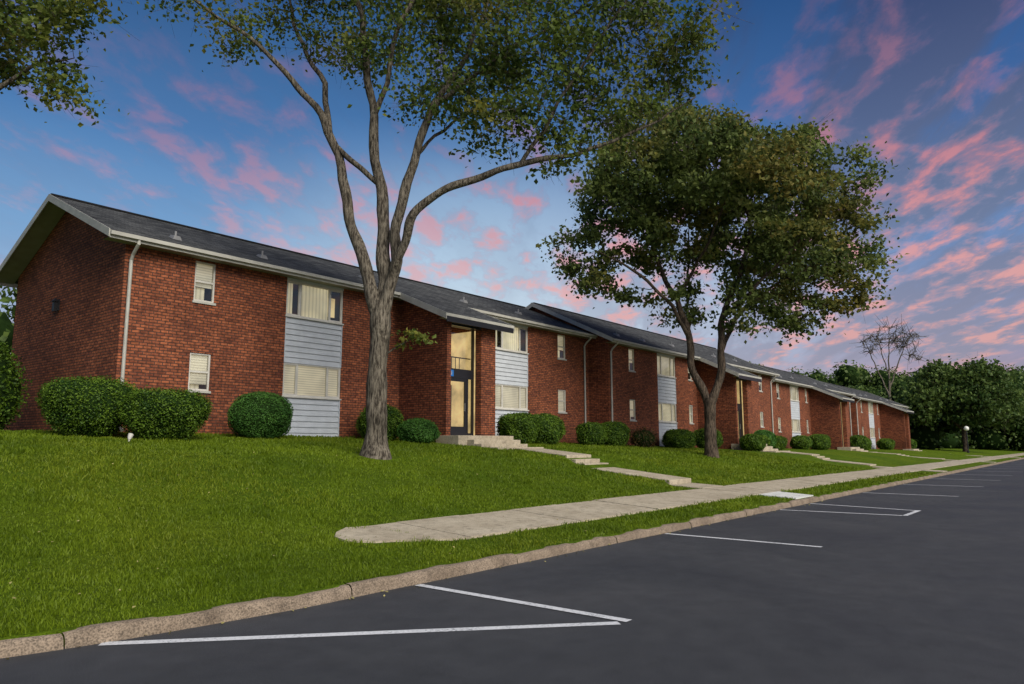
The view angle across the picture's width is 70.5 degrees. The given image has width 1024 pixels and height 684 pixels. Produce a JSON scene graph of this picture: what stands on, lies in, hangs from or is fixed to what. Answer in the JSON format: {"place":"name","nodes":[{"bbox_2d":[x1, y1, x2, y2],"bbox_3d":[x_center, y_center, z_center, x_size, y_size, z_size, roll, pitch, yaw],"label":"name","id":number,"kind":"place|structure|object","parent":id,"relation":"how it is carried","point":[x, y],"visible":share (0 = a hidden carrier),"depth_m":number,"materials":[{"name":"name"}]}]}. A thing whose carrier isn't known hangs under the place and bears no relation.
{"place":"outdoors","nodes":[
{"label":"outdoors","id":0,"kind":"place"},
{"bbox_2d":[0,459,1023,683],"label":"parking lot","id":1,"kind":"structure","parent":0,"point":[931,591],"depth_m":6.71,"materials":[{"name":"grey asphalt"}]},
{"bbox_2d":[0,457,1023,657],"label":"curb","id":2,"kind":"structure","parent":1,"relation":"on","point":[92,634],"depth_m":7.47,"materials":[{"name":"concrete"}]},
{"bbox_2d":[99,468,1008,644],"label":"parking markings","id":3,"kind":"object","parent":1,"relation":"on","point":[395,631],"visible":0.93,"depth_m":6.36,"materials":[{"name":"paint"}]},
{"bbox_2d":[0,429,1023,646],"bbox_3d":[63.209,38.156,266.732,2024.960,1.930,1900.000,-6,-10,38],"label":"ground","id":4,"kind":"structure","parent":0,"point":[881,458],"depth_m":11.89,"materials":[{"name":"green plant"}]},
{"bbox_2d":[0,341,32,430],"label":"yew shrub","id":5,"kind":"object","parent":4,"relation":"on","point":[11,388],"visible":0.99,"depth_m":21.21,"materials":[{"name":"green plant"}]},
{"bbox_2d":[0,0,139,126],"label":"maple tree","id":6,"kind":"object","parent":4,"relation":"on","point":[55,12],"visible":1,"depth_m":15.98,"materials":[{"name":"green plant"}]},
{"bbox_2d":[34,374,138,436],"bbox_3d":[-10.395,1.581,17.875,1.847,1.584,2.379,-6,-10,38],"label":"hedge","id":7,"kind":"object","parent":4,"relation":"on","point":[82,406],"visible":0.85,"depth_m":17.25,"materials":[{"name":"green plant"}]},
{"bbox_2d":[128,433,133,440],"bbox_3d":[-8.768,2.221,16.654,0.126,0.257,0.133,-6,-10,38],"label":"garden spotlight","id":8,"kind":"object","parent":4,"relation":"on","point":[130,435],"visible":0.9,"depth_m":16.61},
{"bbox_2d":[116,385,213,440],"bbox_3d":[-8.685,1.794,18.218,1.876,1.425,2.315,-6,-10,38],"label":"hedge","id":9,"kind":"object","parent":4,"relation":"on","point":[158,414],"visible":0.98,"depth_m":17.60,"materials":[{"name":"green plant"}]},
{"bbox_2d":[227,391,293,438],"bbox_3d":[-7.321,2.135,21.082,1.856,1.395,1.827,4,-9,-24],"label":"round bush","id":10,"kind":"object","parent":4,"relation":"on","point":[259,414],"visible":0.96,"depth_m":20.47,"materials":[{"name":"green plant"}]},
{"bbox_2d":[4,211,589,442],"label":"walls","id":11,"kind":"structure","parent":4,"relation":"on","point":[78,267],"depth_m":22.66,"materials":[{"name":"red brick"}]},
{"bbox_2d":[51,299,59,311],"bbox_3d":[-14.358,-1.160,22.788,0.240,0.400,0.198,-6,-10,38],"label":"wall lantern","id":12,"kind":"object","parent":11,"relation":"attached to","point":[55,305],"depth_m":22.75,"materials":[{"name":"black metal"}]},
{"bbox_2d":[188,352,210,393],"bbox_3d":[-9.681,0.962,21.899,1.040,1.190,0.740,-6,-10,38],"label":"window","id":13,"kind":"structure","parent":11,"relation":"attached to","point":[199,371],"depth_m":21.71,"materials":[{"name":"white glass"}]},
{"bbox_2d":[192,261,215,305],"bbox_3d":[-9.681,-1.742,22.279,1.040,1.290,0.740,-6,-10,38],"label":"window","id":14,"kind":"structure","parent":11,"relation":"attached to","point":[204,284],"depth_m":22.11,"materials":[{"name":"white glass"}]},
{"bbox_2d":[0,194,596,338],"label":"eave trim","id":15,"kind":"structure","parent":11,"relation":"attached to","point":[46,218],"depth_m":23.66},
{"bbox_2d":[15,193,594,334],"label":"roof","id":16,"kind":"structure","parent":11,"relation":"on","point":[111,218],"depth_m":26.09,"materials":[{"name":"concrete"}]},
{"bbox_2d":[169,231,181,240],"bbox_3d":[-10.156,-3.198,21.884,0.280,0.290,0.280,-6,-10,38],"label":"roof vent","id":17,"kind":"object","parent":16,"relation":"on","point":[175,236],"visible":1,"depth_m":21.81,"materials":[{"name":"grey metal"}]},
{"bbox_2d":[256,251,267,258],"bbox_3d":[-8.362,-2.906,24.273,0.280,0.290,0.280,-6,-10,38],"label":"roof vent","id":18,"kind":"object","parent":16,"relation":"on","point":[261,255],"visible":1,"depth_m":24.20,"materials":[{"name":"grey metal"}]},
{"bbox_2d":[281,362,341,399],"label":"window","id":19,"kind":"structure","parent":11,"relation":"attached to","point":[309,381],"depth_m":24.79,"materials":[{"name":"beige glass"}]},
{"bbox_2d":[284,277,343,436],"bbox_3d":[-6.812,0.946,24.801,0.060,6.230,2.350,-6,-10,38],"label":"siding panel","id":20,"kind":"object","parent":11,"relation":"attached to","point":[310,342],"visible":0.64,"depth_m":24.82,"materials":[{"name":"white plastic"}]},
{"bbox_2d":[285,280,343,324],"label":"window","id":21,"kind":"structure","parent":11,"relation":"attached to","point":[304,301],"depth_m":25.31,"materials":[{"name":"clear glass"}]},
{"bbox_2d":[120,240,591,431],"bbox_3d":[-3.255,1.070,28.797,0.495,5.264,23.256,-6,-10,38],"label":"downspout","id":22,"kind":"object","parent":11,"relation":"attached to","point":[137,246],"visible":0.65,"depth_m":20.08,"materials":[{"name":"white metal"}]},
{"bbox_2d":[495,322,527,435],"bbox_3d":[-0.023,2.129,33.221,0.060,6.230,2.450,-6,-10,38],"label":"siding panel","id":23,"kind":"object","parent":11,"relation":"attached to","point":[511,368],"visible":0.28,"depth_m":33.25,"materials":[{"name":"white plastic"}]},
{"bbox_2d":[495,383,528,410],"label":"window","id":24,"kind":"structure","parent":11,"relation":"attached to","point":[510,397],"depth_m":33.27,"materials":[{"name":"beige glass"}]},
{"bbox_2d":[495,326,528,354],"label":"window","id":25,"kind":"structure","parent":11,"relation":"attached to","point":[515,341],"depth_m":33.96,"materials":[{"name":"beige glass"}]},
{"bbox_2d":[557,334,566,360],"bbox_3d":[2.136,0.318,36.935,1.040,1.290,0.780,-6,-10,38],"label":"window","id":26,"kind":"structure","parent":11,"relation":"attached to","point":[561,347],"depth_m":36.85,"materials":[{"name":"beige glass"}]},
{"bbox_2d":[558,389,566,413],"bbox_3d":[2.136,3.022,36.555,1.040,1.190,0.780,-6,-10,38],"label":"window","id":27,"kind":"structure","parent":11,"relation":"attached to","point":[562,401],"depth_m":36.41,"materials":[{"name":"beige glass"}]},
{"bbox_2d":[355,404,403,440],"bbox_3d":[-4.577,2.817,25.369,1.531,1.342,1.839,-6,-10,38],"label":"round bush","id":28,"kind":"object","parent":4,"relation":"on","point":[395,417],"visible":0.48,"depth_m":25.01,"materials":[{"name":"green plant"}]},
{"bbox_2d":[396,417,440,443],"bbox_3d":[-3.286,3.098,25.336,1.368,0.952,1.579,-6,-10,38],"label":"round bush","id":29,"kind":"object","parent":4,"relation":"on","point":[417,430],"visible":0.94,"depth_m":24.90,"materials":[{"name":"green plant"}]},
{"bbox_2d":[398,300,495,441],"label":"entry walls","id":30,"kind":"structure","parent":4,"relation":"on","point":[425,382],"depth_m":27.37,"materials":[{"name":"red brick"}]},
{"bbox_2d":[399,292,513,332],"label":"entry roof","id":31,"kind":"structure","parent":30,"relation":"on","point":[462,316],"depth_m":27.46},
{"bbox_2d":[450,326,475,434],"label":"entry glazing","id":32,"kind":"structure","parent":30,"relation":"in","point":[462,411],"depth_m":28.82,"materials":[{"name":"glass"}]},
{"bbox_2d":[144,0,752,459],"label":"maple tree","id":33,"kind":"object","parent":4,"relation":"on","point":[506,64],"visible":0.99,"depth_m":18.42,"materials":[{"name":"green plant"}]},
{"bbox_2d":[6,440,924,658],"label":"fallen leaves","id":34,"kind":"object","parent":4,"relation":"on","point":[285,571],"visible":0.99,"depth_m":8.66,"materials":[{"name":"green plant"}]},
{"bbox_2d":[436,435,543,449],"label":"entry steps","id":35,"kind":"structure","parent":4,"relation":"on","point":[506,442],"depth_m":25.93,"materials":[{"name":"beige concrete"}]},
{"bbox_2d":[0,286,1023,450],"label":"distant trees","id":36,"kind":"object","parent":4,"relation":"on","point":[943,435],"visible":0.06,"depth_m":130.55,"materials":[{"name":"green plant"}]},
{"bbox_2d":[496,412,541,443],"bbox_3d":[0.288,3.626,30.447,1.760,1.399,1.955,-6,-10,38],"label":"hedge","id":37,"kind":"object","parent":4,"relation":"on","point":[523,427],"visible":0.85,"depth_m":29.85,"materials":[{"name":"green plant"}]},
{"bbox_2d":[532,413,565,444],"bbox_3d":[1.401,3.840,31.952,1.680,1.475,2.114,-6,-10,38],"label":"hedge","id":38,"kind":"object","parent":4,"relation":"on","point":[552,428],"visible":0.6,"depth_m":31.35,"materials":[{"name":"green plant"}]},
{"bbox_2d":[575,421,607,445],"bbox_3d":[3.839,4.420,34.824,1.557,1.213,1.723,-6,-10,38],"label":"hedge","id":39,"kind":"object","parent":4,"relation":"on","point":[589,433],"visible":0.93,"depth_m":34.30,"materials":[{"name":"green plant"}]},
{"bbox_2d":[601,420,630,445],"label":"hedge","id":40,"kind":"object","parent":4,"relation":"on","point":[617,434],"visible":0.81,"depth_m":35.02,"materials":[{"name":"green plant"}]},
{"bbox_2d":[516,448,721,488],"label":"walkway","id":41,"kind":"structure","parent":4,"relation":"on","point":[677,480],"depth_m":23.51,"materials":[{"name":"concrete"}]},
{"bbox_2d":[628,426,657,447],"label":"barberry shrub","id":42,"kind":"object","parent":4,"relation":"on","point":[642,438],"visible":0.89,"depth_m":36.88,"materials":[{"name":"brown plant"}]},
{"bbox_2d":[532,307,774,446],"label":"walls","id":43,"kind":"structure","parent":4,"relation":"on","point":[640,386],"depth_m":40.11,"materials":[{"name":"red brick"}]},
{"bbox_2d":[628,348,635,372],"bbox_3d":[6.183,1.053,40.008,1.040,1.290,0.740,-6,-10,38],"label":"window","id":44,"kind":"structure","parent":43,"relation":"attached to","point":[631,360],"depth_m":39.95,"materials":[{"name":"beige glass"}]},
{"bbox_2d":[630,399,636,421],"bbox_3d":[6.183,3.756,39.628,1.040,1.190,0.740,-6,-10,38],"label":"window","id":45,"kind":"structure","parent":43,"relation":"attached to","point":[632,411],"depth_m":39.51,"materials":[{"name":"beige glass"}]},
{"bbox_2d":[525,303,779,376],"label":"eave trim","id":46,"kind":"structure","parent":43,"relation":"attached to","point":[637,345],"depth_m":40.44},
{"bbox_2d":[531,302,776,373],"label":"roof","id":47,"kind":"structure","parent":43,"relation":"on","point":[633,334],"depth_m":45.71,"materials":[{"name":"concrete"}]},
{"bbox_2d":[657,353,676,446],"bbox_3d":[9.124,3.753,42.619,0.060,6.230,2.350,-6,-10,38],"label":"siding panel","id":48,"kind":"object","parent":43,"relation":"attached to","point":[666,389],"visible":0.65,"depth_m":42.61,"materials":[{"name":"white plastic"}]},
{"bbox_2d":[657,355,676,378],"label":"window","id":49,"kind":"structure","parent":43,"relation":"attached to","point":[665,366],"depth_m":43.10,"materials":[{"name":"beige glass"}]},
{"bbox_2d":[658,402,677,422],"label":"window","id":50,"kind":"structure","parent":43,"relation":"attached to","point":[667,412],"depth_m":42.70,"materials":[{"name":"beige glass"}]},
{"bbox_2d":[689,405,693,423],"bbox_3d":[10.750,4.552,45.292,1.040,1.190,0.630,-6,-10,38],"label":"window","id":51,"kind":"structure","parent":43,"relation":"attached to","point":[690,414],"depth_m":45.17,"materials":[{"name":"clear glass"}]},
{"bbox_2d":[610,341,775,432],"bbox_3d":[12.829,3.903,46.799,0.495,5.264,24.106,-6,-10,38],"label":"downspout","id":52,"kind":"object","parent":43,"relation":"attached to","point":[615,345],"visible":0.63,"depth_m":37.81,"materials":[{"name":"white metal"}]},
{"bbox_2d":[758,375,762,391],"bbox_3d":[18.423,3.186,55.187,1.040,1.290,0.780,-6,-10,38],"label":"window","id":53,"kind":"structure","parent":43,"relation":"attached to","point":[760,387],"depth_m":55.13,"materials":[{"name":"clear glass"}]},
{"bbox_2d":[760,412,764,427],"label":"window","id":54,"kind":"structure","parent":43,"relation":"attached to","point":[761,418],"depth_m":54.71,"materials":[{"name":"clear glass"}]},
{"bbox_2d":[661,428,696,447],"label":"hedge","id":55,"kind":"object","parent":4,"relation":"on","point":[678,438],"visible":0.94,"depth_m":39.81,"materials":[{"name":"green plant"}]},
{"bbox_2d":[694,427,722,447],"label":"hedge","id":56,"kind":"object","parent":4,"relation":"on","point":[699,439],"visible":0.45,"depth_m":42.55,"materials":[{"name":"green plant"}]},
{"bbox_2d":[536,88,908,457],"bbox_3d":[10.260,-3.237,33.536,14.977,17.191,15.842,-6,-10,38],"label":"maple tree","id":57,"kind":"object","parent":4,"relation":"on","point":[716,202],"visible":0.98,"depth_m":32.09,"materials":[{"name":"green plant"}]},
{"bbox_2d":[696,361,753,448],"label":"entry walls","id":58,"kind":"structure","parent":4,"relation":"on","point":[726,416],"depth_m":44.92,"materials":[{"name":"red brick"}]},
{"bbox_2d":[699,357,761,381],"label":"entry roof","id":59,"kind":"structure","parent":58,"relation":"on","point":[741,375],"depth_m":45.35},
{"bbox_2d":[736,380,743,439],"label":"entry glazing","id":60,"kind":"structure","parent":58,"relation":"in","point":[740,409],"depth_m":46.02,"materials":[{"name":"beige glass"}]},
{"bbox_2d":[739,433,765,450],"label":"hedge","id":61,"kind":"object","parent":4,"relation":"on","point":[752,442],"visible":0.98,"depth_m":42.65,"materials":[{"name":"green plant"}]},
{"bbox_2d":[731,444,790,451],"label":"entry steps","id":62,"kind":"structure","parent":4,"relation":"on","point":[738,447],"depth_m":43.89,"materials":[{"name":"beige concrete"}]},
{"bbox_2d":[754,429,776,446],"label":"hedge","id":63,"kind":"object","parent":4,"relation":"on","point":[770,435],"visible":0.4,"depth_m":49.72,"materials":[{"name":"green plant"}]},
{"bbox_2d":[760,435,770,445],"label":"hedge","id":64,"kind":"object","parent":4,"relation":"on","point":[767,441],"visible":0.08,"depth_m":47.30,"materials":[{"name":"green plant"}]},
{"bbox_2d":[773,435,787,449],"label":"hedge","id":65,"kind":"object","parent":4,"relation":"on","point":[781,442],"visible":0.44,"depth_m":51.72,"materials":[{"name":"green plant"}]},
{"bbox_2d":[790,435,812,449],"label":"hedge","id":66,"kind":"object","parent":4,"relation":"on","point":[803,442],"visible":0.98,"depth_m":57.45,"materials":[{"name":"green plant"}]},
{"bbox_2d":[772,382,850,447],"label":"walls","id":67,"kind":"structure","parent":4,"relation":"on","point":[782,408],"depth_m":60.46,"materials":[{"name":"red brick"}]},
{"bbox_2d":[776,383,779,398],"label":"window","id":68,"kind":"structure","parent":67,"relation":"attached to","point":[777,385],"depth_m":59.29,"materials":[{"name":"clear glass"}]},
{"bbox_2d":[778,418,780,431],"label":"window","id":69,"kind":"structure","parent":67,"relation":"attached to","point":[779,423],"depth_m":58.89,"materials":[{"name":"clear glass"}]},
{"bbox_2d":[790,386,799,401],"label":"window","id":70,"kind":"structure","parent":67,"relation":"attached to","point":[794,396],"depth_m":62.54,"materials":[{"name":"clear glass"}]},
{"bbox_2d":[790,385,800,436],"bbox_3d":[24.237,6.753,61.958,0.060,6.230,2.350,-6,-10,38],"label":"siding panel","id":71,"kind":"object","parent":67,"relation":"attached to","point":[795,410],"visible":0.52,"depth_m":62.07,"materials":[{"name":"white plastic"}]},
{"bbox_2d":[791,419,800,432],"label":"window","id":72,"kind":"structure","parent":67,"relation":"attached to","point":[795,425],"depth_m":62.14,"materials":[{"name":"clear glass"}]},
{"bbox_2d":[753,363,851,393],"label":"roof","id":73,"kind":"structure","parent":67,"relation":"on","point":[797,378],"depth_m":70.16,"materials":[{"name":"concrete"}]},
{"bbox_2d":[770,377,855,395],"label":"eave trim","id":74,"kind":"structure","parent":67,"relation":"on","point":[799,385],"depth_m":62.78,"materials":[{"name":"white paint"}]},
{"bbox_2d":[772,380,853,435],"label":"downspout","id":75,"kind":"object","parent":67,"relation":"attached to","point":[850,413],"visible":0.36,"depth_m":75.60,"materials":[{"name":"metal"}]},
{"bbox_2d":[810,434,830,449],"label":"hedge","id":76,"kind":"object","parent":4,"relation":"on","point":[821,441],"visible":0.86,"depth_m":60.25,"materials":[{"name":"green plant"}]},
{"bbox_2d":[809,389,849,449],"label":"entry walls","id":77,"kind":"structure","parent":4,"relation":"on","point":[825,414],"depth_m":64.59,"materials":[{"name":"red brick"}]},
{"bbox_2d":[812,386,853,402],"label":"entry roof","id":78,"kind":"structure","parent":77,"relation":"on","point":[842,398],"depth_m":64.60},
{"bbox_2d":[840,402,843,446],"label":"entry glazing","id":79,"kind":"structure","parent":77,"relation":"in","point":[841,425],"depth_m":65.37,"materials":[{"name":"glass"}]},
{"bbox_2d":[782,451,890,467],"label":"walkway","id":80,"kind":"structure","parent":4,"relation":"on","point":[826,459],"depth_m":41.94,"materials":[{"name":"concrete"}]},
{"bbox_2d":[837,447,867,451],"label":"entry steps","id":81,"kind":"structure","parent":4,"relation":"on","point":[851,448],"depth_m":63.18,"materials":[{"name":"beige concrete"}]},
{"bbox_2d":[850,435,869,449],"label":"hedge","id":82,"kind":"object","parent":4,"relation":"on","point":[861,442],"visible":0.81,"depth_m":67.28,"materials":[{"name":"green plant"}]},
{"bbox_2d":[850,396,881,448],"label":"walls","id":83,"kind":"structure","parent":4,"relation":"on","point":[863,419],"depth_m":78.39,"materials":[{"name":"red brick"}]},
{"bbox_2d":[820,381,907,406],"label":"roof","id":84,"kind":"structure","parent":83,"relation":"on","point":[863,393],"depth_m":87.66,"materials":[{"name":"concrete"}]},
{"bbox_2d":[868,402,872,413],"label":"window","id":85,"kind":"structure","parent":83,"relation":"attached to","point":[870,407],"depth_m":81.52,"materials":[{"name":"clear glass"}]},
{"bbox_2d":[869,402,875,448],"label":"siding panel","id":86,"kind":"object","parent":83,"relation":"attached to","point":[871,420],"visible":0.62,"depth_m":80.95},
{"bbox_2d":[870,428,874,437],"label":"window","id":87,"kind":"structure","parent":83,"relation":"attached to","point":[872,432],"depth_m":81.17,"materials":[{"name":"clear glass"}]},
{"bbox_2d":[852,395,908,407],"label":"eave trim","id":88,"kind":"structure","parent":83,"relation":"on","point":[869,400],"depth_m":80.53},
{"bbox_2d":[856,399,907,434],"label":"downspout","id":89,"kind":"object","parent":83,"relation":"attached to","point":[857,415],"visible":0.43,"depth_m":75.87,"materials":[{"name":"white metal"}]},
{"bbox_2d":[866,438,871,449],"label":"hedge","id":90,"kind":"object","parent":4,"relation":"on","point":[870,444],"visible":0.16,"depth_m":71.61,"materials":[{"name":"plant"}]},
{"bbox_2d":[876,438,894,449],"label":"hedge","id":91,"kind":"object","parent":4,"relation":"on","point":[886,444],"visible":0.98,"depth_m":78.33,"materials":[{"name":"green plant"}]},
{"bbox_2d":[759,457,1020,498],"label":"curb ramp","id":92,"kind":"structure","parent":4,"relation":"on","point":[788,495],"depth_m":20.43,"materials":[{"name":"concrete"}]},
{"bbox_2d":[857,314,930,399],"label":"bare tree","id":93,"kind":"object","parent":4,"relation":"on","point":[903,342],"visible":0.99,"depth_m":110.94,"materials":[{"name":"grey plant"}]},
{"bbox_2d":[879,404,910,449],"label":"entry walls","id":94,"kind":"structure","parent":4,"relation":"on","point":[895,425],"depth_m":83.47,"materials":[{"name":"red brick"}]},
{"bbox_2d":[882,402,913,413],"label":"entry roof","id":95,"kind":"structure","parent":94,"relation":"on","point":[906,411],"depth_m":83.52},
{"bbox_2d":[874,452,953,460],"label":"walkway","id":96,"kind":"structure","parent":4,"relation":"on","point":[912,456],"depth_m":61.31,"materials":[{"name":"concrete"}]},
{"bbox_2d":[911,439,917,448],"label":"hedge","id":97,"kind":"object","parent":4,"relation":"on","point":[914,445],"visible":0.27,"depth_m":85.26,"materials":[{"name":"green plant"}]},
{"bbox_2d":[889,352,1023,451],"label":"maple tree","id":98,"kind":"object","parent":4,"relation":"on","point":[969,394],"visible":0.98,"depth_m":94.07,"materials":[{"name":"green plant"}]},
{"bbox_2d":[964,426,969,452],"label":"street lamp","id":99,"kind":"object","parent":4,"relation":"on","point":[966,428],"visible":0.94,"depth_m":89.25,"materials":[{"name":"black metal"}]},
{"bbox_2d":[0,0,1023,378],"label":"sky","id":100,"kind":"structure","parent":0,"point":[238,152],"materials":[{"name":"blue"}]},
{"bbox_2d":[335,453,1023,542],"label":"sidewalk","id":101,"kind":"structure","parent":0,"point":[450,528],"depth_m":14.35,"materials":[{"name":"concrete"}]}
]}

